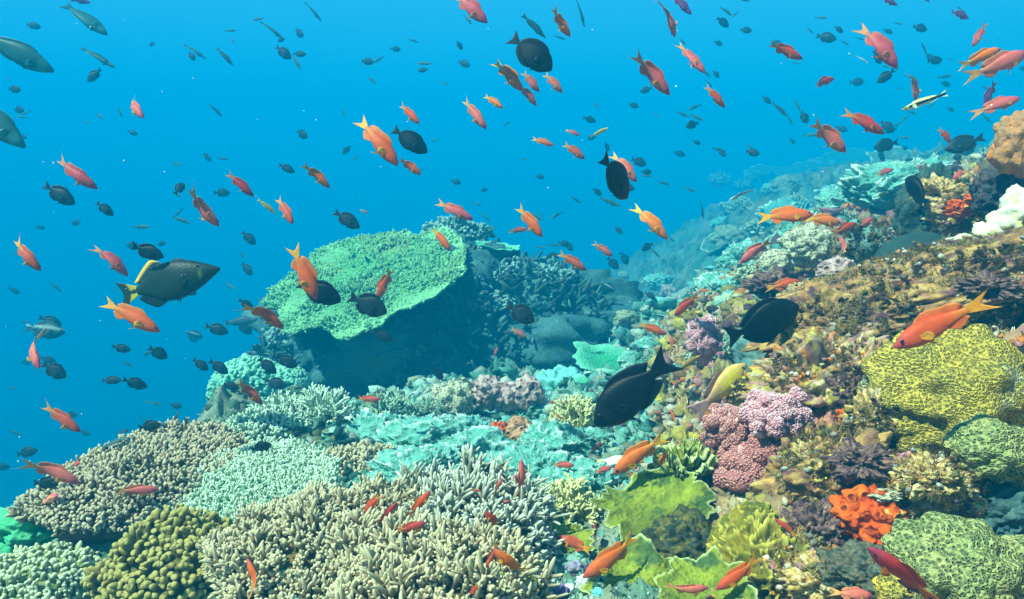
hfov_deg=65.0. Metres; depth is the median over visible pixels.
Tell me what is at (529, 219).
anthias
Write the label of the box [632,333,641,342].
knobby coral
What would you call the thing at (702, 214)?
wrasse
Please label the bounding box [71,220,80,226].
damselfish
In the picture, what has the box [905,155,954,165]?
ridge coral
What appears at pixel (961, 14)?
anthias
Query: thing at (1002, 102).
anthias
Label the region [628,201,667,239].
anthias
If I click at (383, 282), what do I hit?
anthias
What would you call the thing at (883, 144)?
damselfish
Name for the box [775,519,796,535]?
anthias
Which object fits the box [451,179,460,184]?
damselfish
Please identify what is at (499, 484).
anthias
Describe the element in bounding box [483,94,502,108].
anthias
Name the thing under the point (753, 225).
knobby coral
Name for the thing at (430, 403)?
bushy coral
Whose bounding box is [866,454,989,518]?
coral
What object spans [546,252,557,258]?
damselfish
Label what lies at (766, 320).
surgeonfish
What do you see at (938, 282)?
brown turf
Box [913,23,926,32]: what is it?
damselfish
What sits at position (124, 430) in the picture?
damselfish
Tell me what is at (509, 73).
anthias
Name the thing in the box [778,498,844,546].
boulder
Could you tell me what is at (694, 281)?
ridge coral
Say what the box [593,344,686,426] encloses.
surgeonfish
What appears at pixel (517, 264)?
knobby coral
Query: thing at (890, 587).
polyp coral
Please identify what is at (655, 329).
anthias
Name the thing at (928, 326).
anthias
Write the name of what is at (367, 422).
ridge coral
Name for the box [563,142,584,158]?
anthias
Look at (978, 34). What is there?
anthias
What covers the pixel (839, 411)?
sponge
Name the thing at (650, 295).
damselfish
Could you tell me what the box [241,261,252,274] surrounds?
damselfish
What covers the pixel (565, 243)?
damselfish
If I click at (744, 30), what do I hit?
damselfish
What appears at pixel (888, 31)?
damselfish
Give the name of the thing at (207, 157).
damselfish
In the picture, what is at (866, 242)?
coral
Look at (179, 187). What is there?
damselfish
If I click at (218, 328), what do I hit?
damselfish
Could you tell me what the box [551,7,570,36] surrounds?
anthias
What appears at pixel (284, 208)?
anthias
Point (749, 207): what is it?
round coral
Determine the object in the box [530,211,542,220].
wrasse
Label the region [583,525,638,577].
anthias
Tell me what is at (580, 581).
tunicate
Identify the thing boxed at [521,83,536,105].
anthias
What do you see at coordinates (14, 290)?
damselfish
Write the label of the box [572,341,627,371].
plate coral
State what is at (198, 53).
wrasse
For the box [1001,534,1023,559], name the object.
polyp coral
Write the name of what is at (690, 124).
damselfish
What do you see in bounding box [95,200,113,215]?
damselfish
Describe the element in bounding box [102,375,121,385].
damselfish
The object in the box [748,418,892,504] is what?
boulder
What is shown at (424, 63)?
wrasse
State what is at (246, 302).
damselfish
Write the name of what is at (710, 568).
plate coral
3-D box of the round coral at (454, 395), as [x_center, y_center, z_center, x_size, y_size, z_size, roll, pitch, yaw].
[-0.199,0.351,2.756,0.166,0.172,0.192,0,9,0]
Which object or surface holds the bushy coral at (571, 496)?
on the reef slope
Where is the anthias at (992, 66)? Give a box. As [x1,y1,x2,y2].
[959,50,1023,84]
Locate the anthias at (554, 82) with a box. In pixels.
[543,73,561,92]
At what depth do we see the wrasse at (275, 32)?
5.02 m
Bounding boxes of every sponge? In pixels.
[490,420,505,436]
[828,483,908,547]
[836,405,852,424]
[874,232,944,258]
[940,199,975,220]
[961,192,973,205]
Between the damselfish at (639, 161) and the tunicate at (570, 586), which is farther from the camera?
the damselfish at (639, 161)
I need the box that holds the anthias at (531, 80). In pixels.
[521,70,538,91]
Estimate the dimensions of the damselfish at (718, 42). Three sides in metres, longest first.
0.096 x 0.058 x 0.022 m
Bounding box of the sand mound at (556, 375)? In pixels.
[535,364,582,393]
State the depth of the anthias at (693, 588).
1.00 m
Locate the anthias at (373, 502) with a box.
[364,491,380,513]
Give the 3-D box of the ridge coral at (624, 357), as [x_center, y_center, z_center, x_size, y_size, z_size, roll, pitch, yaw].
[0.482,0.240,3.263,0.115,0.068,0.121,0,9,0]
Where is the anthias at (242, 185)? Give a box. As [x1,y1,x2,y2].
[226,171,253,196]
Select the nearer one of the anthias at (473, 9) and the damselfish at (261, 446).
the damselfish at (261, 446)
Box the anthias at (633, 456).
[613,431,673,474]
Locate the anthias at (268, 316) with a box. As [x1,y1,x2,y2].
[239,303,283,328]
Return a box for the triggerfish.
[114,258,219,306]
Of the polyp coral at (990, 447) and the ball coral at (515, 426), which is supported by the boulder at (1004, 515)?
the polyp coral at (990, 447)
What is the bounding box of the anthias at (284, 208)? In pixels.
[275,196,293,223]
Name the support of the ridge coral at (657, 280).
on the reef slope
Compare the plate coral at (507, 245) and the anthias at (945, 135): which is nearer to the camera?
the anthias at (945, 135)
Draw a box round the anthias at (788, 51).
[768,40,802,59]
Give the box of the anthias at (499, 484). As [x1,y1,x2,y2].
[494,478,502,490]
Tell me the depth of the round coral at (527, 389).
2.71 m
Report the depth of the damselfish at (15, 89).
5.06 m
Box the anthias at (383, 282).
[376,269,393,297]
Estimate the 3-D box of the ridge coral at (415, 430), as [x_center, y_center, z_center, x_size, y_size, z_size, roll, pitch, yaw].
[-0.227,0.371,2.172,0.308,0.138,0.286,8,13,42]
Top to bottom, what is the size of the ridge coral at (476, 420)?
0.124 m
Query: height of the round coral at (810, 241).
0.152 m
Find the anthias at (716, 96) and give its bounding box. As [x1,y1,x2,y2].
[705,82,724,107]
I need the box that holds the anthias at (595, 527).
[593,522,597,543]
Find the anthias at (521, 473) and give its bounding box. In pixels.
[515,459,527,496]
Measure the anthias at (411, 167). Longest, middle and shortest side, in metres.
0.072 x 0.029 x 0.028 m
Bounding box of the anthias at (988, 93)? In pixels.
[983,80,997,107]
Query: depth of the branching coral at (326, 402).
2.31 m
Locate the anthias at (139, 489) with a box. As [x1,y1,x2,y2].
[117,484,158,496]
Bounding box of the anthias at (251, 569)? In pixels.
[246,559,255,598]
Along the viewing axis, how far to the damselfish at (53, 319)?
4.32 m
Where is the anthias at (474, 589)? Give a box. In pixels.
[469,583,479,594]
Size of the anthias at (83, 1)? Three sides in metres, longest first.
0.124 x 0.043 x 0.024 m
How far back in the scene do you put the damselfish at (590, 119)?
6.09 m
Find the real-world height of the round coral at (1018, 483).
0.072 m
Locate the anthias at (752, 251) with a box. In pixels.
[740,236,773,263]
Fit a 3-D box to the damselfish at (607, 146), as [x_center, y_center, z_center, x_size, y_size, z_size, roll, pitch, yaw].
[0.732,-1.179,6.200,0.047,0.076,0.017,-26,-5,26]
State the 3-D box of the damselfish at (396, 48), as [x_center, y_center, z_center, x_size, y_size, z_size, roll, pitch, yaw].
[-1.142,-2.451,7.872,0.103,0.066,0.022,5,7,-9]
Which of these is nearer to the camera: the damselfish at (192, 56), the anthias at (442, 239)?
the anthias at (442, 239)
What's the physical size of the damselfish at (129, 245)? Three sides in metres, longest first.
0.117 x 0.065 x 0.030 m
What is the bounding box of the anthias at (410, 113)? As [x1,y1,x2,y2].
[400,102,419,123]
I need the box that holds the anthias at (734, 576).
[716,549,760,589]
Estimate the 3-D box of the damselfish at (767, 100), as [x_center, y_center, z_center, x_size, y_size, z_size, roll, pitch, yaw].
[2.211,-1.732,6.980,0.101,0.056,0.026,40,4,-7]
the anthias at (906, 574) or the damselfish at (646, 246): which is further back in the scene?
the damselfish at (646, 246)
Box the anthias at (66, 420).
[42,401,80,431]
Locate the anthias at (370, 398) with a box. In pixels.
[358,395,380,403]
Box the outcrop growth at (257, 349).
[245,235,612,392]
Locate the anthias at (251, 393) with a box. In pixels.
[236,379,262,404]
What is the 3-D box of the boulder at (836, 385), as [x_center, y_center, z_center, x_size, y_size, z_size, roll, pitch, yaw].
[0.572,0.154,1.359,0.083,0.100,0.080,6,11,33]
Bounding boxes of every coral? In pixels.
[0,541,102,598]
[5,431,256,542]
[80,503,234,598]
[118,412,245,443]
[159,436,342,522]
[197,470,422,598]
[206,353,279,401]
[225,404,315,441]
[247,390,324,413]
[261,225,469,340]
[261,317,294,356]
[274,365,310,393]
[288,382,359,424]
[322,507,568,598]
[325,440,395,481]
[346,407,407,438]
[359,387,421,415]
[365,443,466,485]
[371,412,474,448]
[384,443,573,591]
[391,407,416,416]
[416,396,446,415]
[420,214,495,242]
[427,425,519,463]
[431,377,476,414]
[456,412,496,425]
[467,289,517,317]
[470,235,490,249]
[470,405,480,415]
[471,374,504,411]
[474,240,519,250]
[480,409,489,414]
[484,438,577,475]
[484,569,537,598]
[491,256,530,284]
[494,381,517,413]
[504,414,532,440]
[507,371,545,410]
[517,418,599,457]
[530,262,575,289]
[540,473,604,525]
[547,455,618,499]
[548,394,603,427]
[548,508,597,557]
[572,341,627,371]
[574,369,614,382]
[579,533,673,594]
[584,426,613,449]
[588,454,717,540]
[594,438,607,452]
[597,455,622,464]
[613,309,639,326]
[617,270,630,279]
[617,350,638,363]
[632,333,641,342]
[633,335,653,349]
[642,321,655,332]
[643,271,674,290]
[646,297,682,316]
[647,437,718,480]
[653,545,757,598]
[659,284,675,296]
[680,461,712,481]
[682,350,704,366]
[685,313,723,365]
[693,273,705,289]
[693,286,714,294]
[695,271,725,291]
[698,403,750,450]
[700,228,746,252]
[705,499,777,552]
[706,509,820,598]
[707,170,730,187]
[708,432,781,493]
[709,216,726,227]
[709,224,745,251]
[710,275,739,293]
[710,292,731,307]
[718,238,755,267]
[719,196,746,206]
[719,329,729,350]
[720,289,733,295]
[723,338,733,360]
[725,197,752,214]
[731,260,758,283]
[733,178,754,192]
[738,386,814,440]
[742,203,754,211]
[742,218,764,233]
[744,160,834,177]
[744,169,767,182]
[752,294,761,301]
[754,196,811,228]
[758,249,793,272]
[761,183,772,194]
[769,174,800,193]
[777,221,836,268]
[785,192,806,203]
[807,148,873,171]
[813,184,835,201]
[815,255,855,278]
[816,186,856,209]
[818,436,897,487]
[837,160,930,212]
[838,209,857,219]
[838,387,897,447]
[853,324,1023,453]
[866,146,922,162]
[871,573,928,598]
[881,511,1023,598]
[888,450,984,503]
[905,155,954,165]
[937,184,1023,244]
[941,412,1023,483]
[986,110,1023,178]
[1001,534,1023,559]
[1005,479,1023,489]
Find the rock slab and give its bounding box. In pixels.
[740,226,1023,355]
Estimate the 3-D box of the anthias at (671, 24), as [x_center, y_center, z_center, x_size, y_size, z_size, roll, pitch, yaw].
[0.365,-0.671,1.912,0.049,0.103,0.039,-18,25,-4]
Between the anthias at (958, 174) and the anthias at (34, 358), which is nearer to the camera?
the anthias at (34, 358)
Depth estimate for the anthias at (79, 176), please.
1.72 m
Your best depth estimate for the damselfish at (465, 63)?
6.77 m
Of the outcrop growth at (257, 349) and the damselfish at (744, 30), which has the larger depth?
the damselfish at (744, 30)
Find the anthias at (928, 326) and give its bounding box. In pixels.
[893,286,997,348]
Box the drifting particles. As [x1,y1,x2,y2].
[5,19,991,461]
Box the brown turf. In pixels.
[722,182,1023,598]
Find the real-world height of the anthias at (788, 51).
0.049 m
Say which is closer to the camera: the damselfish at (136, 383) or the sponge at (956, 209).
the sponge at (956, 209)
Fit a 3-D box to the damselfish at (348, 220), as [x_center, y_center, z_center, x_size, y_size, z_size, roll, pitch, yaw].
[-0.508,-0.245,2.467,0.094,0.050,0.020,34,-6,-10]
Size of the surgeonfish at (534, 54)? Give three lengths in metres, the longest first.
0.125 x 0.075 x 0.027 m
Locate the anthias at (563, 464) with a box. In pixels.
[552,461,573,468]
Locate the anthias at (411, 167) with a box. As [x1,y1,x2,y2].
[398,157,420,174]
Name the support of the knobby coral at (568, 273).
on the rock outcrop
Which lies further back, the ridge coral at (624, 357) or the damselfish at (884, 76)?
the damselfish at (884, 76)
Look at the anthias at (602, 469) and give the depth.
1.53 m
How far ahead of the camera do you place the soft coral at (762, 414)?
1.29 m
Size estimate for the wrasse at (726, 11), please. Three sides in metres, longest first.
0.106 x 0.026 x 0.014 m
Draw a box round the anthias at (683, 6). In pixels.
[674,0,691,14]
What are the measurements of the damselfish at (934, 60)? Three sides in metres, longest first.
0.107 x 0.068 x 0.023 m
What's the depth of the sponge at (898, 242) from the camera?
1.81 m
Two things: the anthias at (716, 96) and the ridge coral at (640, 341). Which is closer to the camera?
the anthias at (716, 96)
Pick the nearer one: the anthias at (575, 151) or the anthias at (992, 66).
the anthias at (992, 66)
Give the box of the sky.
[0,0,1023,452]
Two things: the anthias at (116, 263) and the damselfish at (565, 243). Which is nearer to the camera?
the anthias at (116, 263)
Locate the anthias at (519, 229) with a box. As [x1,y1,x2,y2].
[510,226,527,232]
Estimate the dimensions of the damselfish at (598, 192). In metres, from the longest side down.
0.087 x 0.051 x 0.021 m
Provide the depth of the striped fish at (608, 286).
4.59 m
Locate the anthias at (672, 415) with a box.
[670,409,675,425]
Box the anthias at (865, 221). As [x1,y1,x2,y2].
[859,218,872,225]
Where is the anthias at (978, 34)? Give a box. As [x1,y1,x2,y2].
[972,22,988,46]
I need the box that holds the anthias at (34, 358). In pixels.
[27,326,46,367]
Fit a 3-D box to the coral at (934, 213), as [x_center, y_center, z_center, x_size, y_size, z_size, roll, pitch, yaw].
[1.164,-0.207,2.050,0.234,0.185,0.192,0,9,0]
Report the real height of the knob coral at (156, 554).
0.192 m
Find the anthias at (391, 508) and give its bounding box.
[375,502,396,523]
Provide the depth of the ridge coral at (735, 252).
4.48 m
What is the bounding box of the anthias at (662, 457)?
[659,450,668,466]
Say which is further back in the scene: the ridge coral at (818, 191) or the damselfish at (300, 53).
the ridge coral at (818, 191)
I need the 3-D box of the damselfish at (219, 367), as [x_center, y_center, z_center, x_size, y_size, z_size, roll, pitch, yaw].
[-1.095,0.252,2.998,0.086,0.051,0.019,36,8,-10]
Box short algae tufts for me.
[88,147,1023,598]
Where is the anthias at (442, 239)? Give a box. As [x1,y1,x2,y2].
[432,225,450,249]
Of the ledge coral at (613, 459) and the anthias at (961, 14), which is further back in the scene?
the anthias at (961, 14)
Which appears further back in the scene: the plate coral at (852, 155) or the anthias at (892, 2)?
the plate coral at (852, 155)
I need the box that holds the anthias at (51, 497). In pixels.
[42,493,58,503]
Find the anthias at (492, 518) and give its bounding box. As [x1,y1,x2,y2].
[485,511,501,524]
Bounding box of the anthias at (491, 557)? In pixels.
[486,543,497,567]
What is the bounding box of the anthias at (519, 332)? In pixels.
[512,327,526,337]
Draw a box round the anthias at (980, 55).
[959,47,1000,70]
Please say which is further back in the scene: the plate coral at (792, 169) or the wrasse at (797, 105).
the plate coral at (792, 169)
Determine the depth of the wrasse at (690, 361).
1.91 m
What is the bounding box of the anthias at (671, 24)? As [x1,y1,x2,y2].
[654,0,677,36]
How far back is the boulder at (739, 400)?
1.58 m
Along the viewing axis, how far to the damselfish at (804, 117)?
5.08 m
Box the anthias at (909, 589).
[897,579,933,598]
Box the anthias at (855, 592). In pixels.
[829,586,872,598]
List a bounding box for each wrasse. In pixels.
[50,282,61,291]
[80,47,114,67]
[102,437,126,448]
[133,224,150,228]
[144,400,161,405]
[172,216,190,223]
[183,44,205,58]
[209,104,222,116]
[216,48,232,64]
[257,199,275,213]
[260,21,283,39]
[292,54,300,68]
[303,2,321,21]
[417,61,431,64]
[520,14,545,37]
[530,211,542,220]
[576,0,584,26]
[590,127,608,136]
[599,196,618,206]
[679,355,700,370]
[688,103,701,109]
[689,114,703,120]
[700,201,703,218]
[720,7,731,15]
[728,189,752,200]
[771,102,787,116]
[792,99,800,110]
[803,133,816,136]
[901,90,947,110]
[937,75,952,78]
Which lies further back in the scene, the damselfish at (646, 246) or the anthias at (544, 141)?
the damselfish at (646, 246)
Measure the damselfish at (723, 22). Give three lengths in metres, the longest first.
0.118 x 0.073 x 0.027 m
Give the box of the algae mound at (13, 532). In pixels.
[0,505,59,553]
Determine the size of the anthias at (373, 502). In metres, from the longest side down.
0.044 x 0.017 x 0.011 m
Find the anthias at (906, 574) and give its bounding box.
[868,547,938,598]
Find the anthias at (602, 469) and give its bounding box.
[594,465,611,473]
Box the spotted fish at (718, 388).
[685,363,745,422]
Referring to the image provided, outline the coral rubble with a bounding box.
[286,138,1023,487]
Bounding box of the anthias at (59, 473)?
[15,459,79,483]
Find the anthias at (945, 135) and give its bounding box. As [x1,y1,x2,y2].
[937,126,950,142]
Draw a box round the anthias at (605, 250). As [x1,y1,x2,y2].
[594,241,612,256]
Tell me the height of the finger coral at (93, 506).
0.173 m
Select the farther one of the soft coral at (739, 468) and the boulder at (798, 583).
the soft coral at (739, 468)
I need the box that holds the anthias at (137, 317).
[98,294,159,331]
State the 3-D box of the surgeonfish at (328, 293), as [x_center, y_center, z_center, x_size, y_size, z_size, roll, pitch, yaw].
[-0.455,-0.018,1.900,0.110,0.061,0.023,24,15,-10]
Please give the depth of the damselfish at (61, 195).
2.48 m
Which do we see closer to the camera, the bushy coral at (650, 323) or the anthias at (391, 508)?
the anthias at (391, 508)
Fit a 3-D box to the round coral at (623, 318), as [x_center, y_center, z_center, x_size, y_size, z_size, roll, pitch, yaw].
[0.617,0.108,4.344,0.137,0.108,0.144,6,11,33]
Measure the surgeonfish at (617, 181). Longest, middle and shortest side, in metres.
0.118 x 0.062 x 0.025 m
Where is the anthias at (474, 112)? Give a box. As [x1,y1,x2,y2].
[463,96,486,128]
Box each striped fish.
[23,320,64,340]
[186,330,200,337]
[600,282,614,291]
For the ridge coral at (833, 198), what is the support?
on the reef slope
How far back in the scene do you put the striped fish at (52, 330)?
4.08 m
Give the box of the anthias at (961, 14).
[950,8,968,18]
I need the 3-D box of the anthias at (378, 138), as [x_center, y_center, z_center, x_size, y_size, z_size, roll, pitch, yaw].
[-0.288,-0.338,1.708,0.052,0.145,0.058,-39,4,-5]
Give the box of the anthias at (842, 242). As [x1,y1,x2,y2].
[839,236,846,252]
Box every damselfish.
[0,463,9,470]
[8,85,20,93]
[8,286,19,293]
[14,106,23,113]
[17,446,37,457]
[21,360,30,365]
[26,22,40,29]
[33,476,58,489]
[37,314,61,325]
[40,356,56,363]
[40,360,65,378]
[42,180,74,204]
[66,411,77,417]
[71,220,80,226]
[81,430,89,435]
[87,67,102,81]
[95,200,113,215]
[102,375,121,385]
[112,343,130,352]
[118,428,128,433]
[121,376,146,389]
[126,241,139,248]
[128,130,137,135]
[130,242,163,260]
[138,420,160,431]
[147,344,167,359]
[157,241,165,246]
[170,402,181,408]
[173,183,184,194]
[186,334,196,342]
[188,52,195,60]
[192,357,208,370]
[203,152,210,161]
[205,323,227,335]
[207,359,227,373]
[213,188,229,196]
[223,382,239,390]
[238,298,252,307]
[239,325,251,334]
[241,229,255,244]
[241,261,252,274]
[250,441,270,451]
[257,356,276,373]
[264,377,285,389]
[275,44,290,59]
[275,352,296,368]
[277,163,294,172]
[294,50,305,56]
[295,27,302,37]
[297,129,306,139]
[331,209,359,228]
[342,145,350,153]
[346,290,386,317]
[361,57,373,65]
[372,328,392,341]
[390,46,400,51]
[418,67,427,72]
[430,366,443,379]
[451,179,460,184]
[455,41,462,49]
[458,60,469,67]
[504,301,533,323]
[536,174,543,178]
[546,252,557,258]
[558,240,569,246]
[566,240,572,250]
[583,116,595,122]
[592,188,601,195]
[604,143,609,150]
[607,257,618,268]
[614,226,622,233]
[619,251,628,264]
[629,102,638,108]
[631,157,645,166]
[640,86,652,93]
[641,169,651,174]
[642,242,653,250]
[644,291,655,298]
[673,151,685,157]
[686,120,698,128]
[713,70,718,77]
[714,40,722,45]
[715,17,728,27]
[717,149,725,156]
[740,27,751,33]
[745,148,759,156]
[762,95,770,103]
[800,110,808,123]
[815,32,835,42]
[834,125,847,131]
[835,25,842,32]
[849,77,863,86]
[872,50,881,63]
[874,138,898,152]
[877,68,895,82]
[877,151,884,160]
[879,120,893,131]
[883,29,892,33]
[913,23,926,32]
[924,54,932,59]
[927,56,942,64]
[940,81,950,87]
[944,132,985,154]
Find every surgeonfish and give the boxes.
[296,280,340,304]
[390,125,427,153]
[505,31,552,72]
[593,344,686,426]
[598,149,629,199]
[722,297,799,347]
[905,176,928,210]
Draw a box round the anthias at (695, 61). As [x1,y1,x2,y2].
[672,41,704,72]
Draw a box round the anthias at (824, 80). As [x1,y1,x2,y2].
[816,76,834,87]
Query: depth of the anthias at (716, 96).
2.08 m
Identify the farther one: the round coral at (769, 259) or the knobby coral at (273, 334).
the knobby coral at (273, 334)
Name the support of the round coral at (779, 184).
on the reef slope
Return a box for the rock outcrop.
[241,242,645,399]
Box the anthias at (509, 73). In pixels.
[490,58,521,90]
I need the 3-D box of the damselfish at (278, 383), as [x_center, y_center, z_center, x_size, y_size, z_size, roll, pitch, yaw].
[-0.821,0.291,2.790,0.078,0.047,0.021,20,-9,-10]
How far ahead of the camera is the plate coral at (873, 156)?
10.14 m
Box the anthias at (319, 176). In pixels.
[301,162,329,187]
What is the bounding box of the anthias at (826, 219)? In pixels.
[803,213,840,226]
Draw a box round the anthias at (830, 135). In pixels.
[810,117,845,152]
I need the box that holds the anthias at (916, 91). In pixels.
[906,73,921,99]
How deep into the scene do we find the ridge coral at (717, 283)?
3.13 m
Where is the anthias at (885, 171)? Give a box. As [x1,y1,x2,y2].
[876,168,893,176]
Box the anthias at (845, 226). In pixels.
[831,222,856,236]
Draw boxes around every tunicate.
[552,583,569,597]
[564,559,584,576]
[565,583,573,591]
[574,574,586,588]
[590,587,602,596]
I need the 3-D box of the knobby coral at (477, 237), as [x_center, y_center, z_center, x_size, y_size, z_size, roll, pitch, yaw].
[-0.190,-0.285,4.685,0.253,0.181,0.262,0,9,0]
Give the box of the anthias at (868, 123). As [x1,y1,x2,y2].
[842,107,884,133]
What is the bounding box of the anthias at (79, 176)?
[57,153,97,188]
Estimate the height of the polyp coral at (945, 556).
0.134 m
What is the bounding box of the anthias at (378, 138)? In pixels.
[354,114,397,165]
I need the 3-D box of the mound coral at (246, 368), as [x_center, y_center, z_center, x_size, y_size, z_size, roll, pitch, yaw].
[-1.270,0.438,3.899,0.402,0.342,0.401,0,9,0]
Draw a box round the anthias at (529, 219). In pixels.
[515,205,542,236]
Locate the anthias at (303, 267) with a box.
[286,242,317,299]
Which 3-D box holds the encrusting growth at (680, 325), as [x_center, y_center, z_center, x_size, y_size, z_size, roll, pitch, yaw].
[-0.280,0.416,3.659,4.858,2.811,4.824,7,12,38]
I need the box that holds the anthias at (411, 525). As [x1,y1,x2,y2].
[394,521,425,533]
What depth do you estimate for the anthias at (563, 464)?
1.56 m
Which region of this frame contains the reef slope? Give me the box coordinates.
[0,138,1023,598]
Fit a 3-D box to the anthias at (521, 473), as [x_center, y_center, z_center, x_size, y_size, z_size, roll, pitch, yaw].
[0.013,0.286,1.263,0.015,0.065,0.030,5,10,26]
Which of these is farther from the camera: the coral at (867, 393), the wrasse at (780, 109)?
the wrasse at (780, 109)
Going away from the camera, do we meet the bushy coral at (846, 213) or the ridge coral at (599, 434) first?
the ridge coral at (599, 434)
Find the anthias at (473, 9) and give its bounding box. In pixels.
[457,0,487,22]
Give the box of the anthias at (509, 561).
[493,548,528,572]
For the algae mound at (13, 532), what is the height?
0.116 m
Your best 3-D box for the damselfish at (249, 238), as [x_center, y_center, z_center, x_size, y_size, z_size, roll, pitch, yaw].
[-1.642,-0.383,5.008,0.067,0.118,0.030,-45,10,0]
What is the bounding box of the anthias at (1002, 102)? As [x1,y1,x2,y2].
[967,96,1020,119]
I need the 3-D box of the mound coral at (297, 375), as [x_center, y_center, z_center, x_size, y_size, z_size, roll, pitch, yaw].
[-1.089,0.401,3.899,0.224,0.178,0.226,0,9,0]
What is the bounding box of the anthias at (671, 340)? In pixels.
[669,336,673,351]
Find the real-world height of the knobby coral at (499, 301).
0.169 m
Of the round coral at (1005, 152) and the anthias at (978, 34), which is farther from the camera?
the anthias at (978, 34)
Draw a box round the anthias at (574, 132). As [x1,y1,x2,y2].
[567,129,579,135]
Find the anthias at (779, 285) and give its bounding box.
[765,277,800,291]
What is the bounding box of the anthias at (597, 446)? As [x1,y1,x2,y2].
[589,441,600,452]
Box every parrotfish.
[0,36,53,72]
[0,109,25,147]
[61,2,107,34]
[223,316,257,326]
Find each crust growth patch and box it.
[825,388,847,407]
[867,487,905,501]
[895,451,912,458]
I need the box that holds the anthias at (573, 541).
[555,535,590,554]
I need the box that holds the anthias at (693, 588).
[661,578,707,595]
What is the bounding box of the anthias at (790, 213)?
[754,205,812,225]
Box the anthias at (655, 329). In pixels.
[639,321,665,335]
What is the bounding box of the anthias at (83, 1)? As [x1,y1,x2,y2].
[71,0,89,4]
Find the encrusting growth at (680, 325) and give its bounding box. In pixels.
[90,163,1004,598]
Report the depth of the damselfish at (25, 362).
7.94 m
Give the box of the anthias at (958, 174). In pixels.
[953,168,966,178]
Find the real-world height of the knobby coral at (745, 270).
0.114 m
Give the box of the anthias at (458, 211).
[437,199,473,219]
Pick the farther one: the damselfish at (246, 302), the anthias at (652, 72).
the damselfish at (246, 302)
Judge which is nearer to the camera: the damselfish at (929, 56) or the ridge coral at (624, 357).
the ridge coral at (624, 357)
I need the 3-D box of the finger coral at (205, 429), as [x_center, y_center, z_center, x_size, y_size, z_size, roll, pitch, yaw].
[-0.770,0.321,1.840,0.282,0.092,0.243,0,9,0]
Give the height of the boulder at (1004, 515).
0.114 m
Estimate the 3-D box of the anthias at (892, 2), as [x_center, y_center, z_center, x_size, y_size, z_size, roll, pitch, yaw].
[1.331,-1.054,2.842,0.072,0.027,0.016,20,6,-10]
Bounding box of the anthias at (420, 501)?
[405,490,430,516]
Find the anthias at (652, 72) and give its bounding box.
[630,50,669,94]
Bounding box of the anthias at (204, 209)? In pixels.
[186,186,218,226]
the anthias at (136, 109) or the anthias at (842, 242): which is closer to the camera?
the anthias at (136, 109)
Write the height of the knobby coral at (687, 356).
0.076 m
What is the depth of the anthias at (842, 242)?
2.24 m
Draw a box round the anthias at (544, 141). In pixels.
[531,137,553,145]
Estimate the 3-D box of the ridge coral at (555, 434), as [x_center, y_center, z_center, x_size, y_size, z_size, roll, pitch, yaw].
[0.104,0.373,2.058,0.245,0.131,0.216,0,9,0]
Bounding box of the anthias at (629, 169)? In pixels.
[609,150,636,181]
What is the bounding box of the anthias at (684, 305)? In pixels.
[674,293,701,315]
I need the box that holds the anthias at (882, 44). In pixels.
[853,23,897,68]
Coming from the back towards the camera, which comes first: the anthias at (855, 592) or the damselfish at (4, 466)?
the damselfish at (4, 466)
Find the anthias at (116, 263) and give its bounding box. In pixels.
[85,245,127,275]
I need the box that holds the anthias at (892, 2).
[884,0,896,5]
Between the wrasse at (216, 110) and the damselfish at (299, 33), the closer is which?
the wrasse at (216, 110)
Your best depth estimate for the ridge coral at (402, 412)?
2.45 m
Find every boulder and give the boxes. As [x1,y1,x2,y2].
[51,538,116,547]
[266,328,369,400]
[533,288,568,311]
[623,504,714,559]
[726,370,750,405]
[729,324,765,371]
[737,326,889,415]
[741,264,803,299]
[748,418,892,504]
[757,530,844,598]
[764,279,892,357]
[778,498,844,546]
[778,553,842,598]
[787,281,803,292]
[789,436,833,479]
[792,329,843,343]
[815,539,883,598]
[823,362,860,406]
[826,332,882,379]
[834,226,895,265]
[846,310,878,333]
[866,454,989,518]
[891,161,969,235]
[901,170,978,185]
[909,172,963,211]
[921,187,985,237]
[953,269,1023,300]
[968,164,1023,212]
[980,479,1023,536]
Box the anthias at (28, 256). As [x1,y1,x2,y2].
[14,237,40,270]
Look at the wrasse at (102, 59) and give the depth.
4.25 m
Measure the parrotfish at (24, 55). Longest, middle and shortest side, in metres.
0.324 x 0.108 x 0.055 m
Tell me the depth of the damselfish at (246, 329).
5.25 m
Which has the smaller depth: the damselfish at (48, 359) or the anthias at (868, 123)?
the anthias at (868, 123)
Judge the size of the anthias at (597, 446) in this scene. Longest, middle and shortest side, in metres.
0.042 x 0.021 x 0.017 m
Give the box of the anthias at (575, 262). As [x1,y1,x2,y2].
[556,251,585,270]
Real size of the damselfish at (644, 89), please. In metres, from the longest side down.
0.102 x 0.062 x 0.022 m
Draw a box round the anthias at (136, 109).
[131,99,143,117]

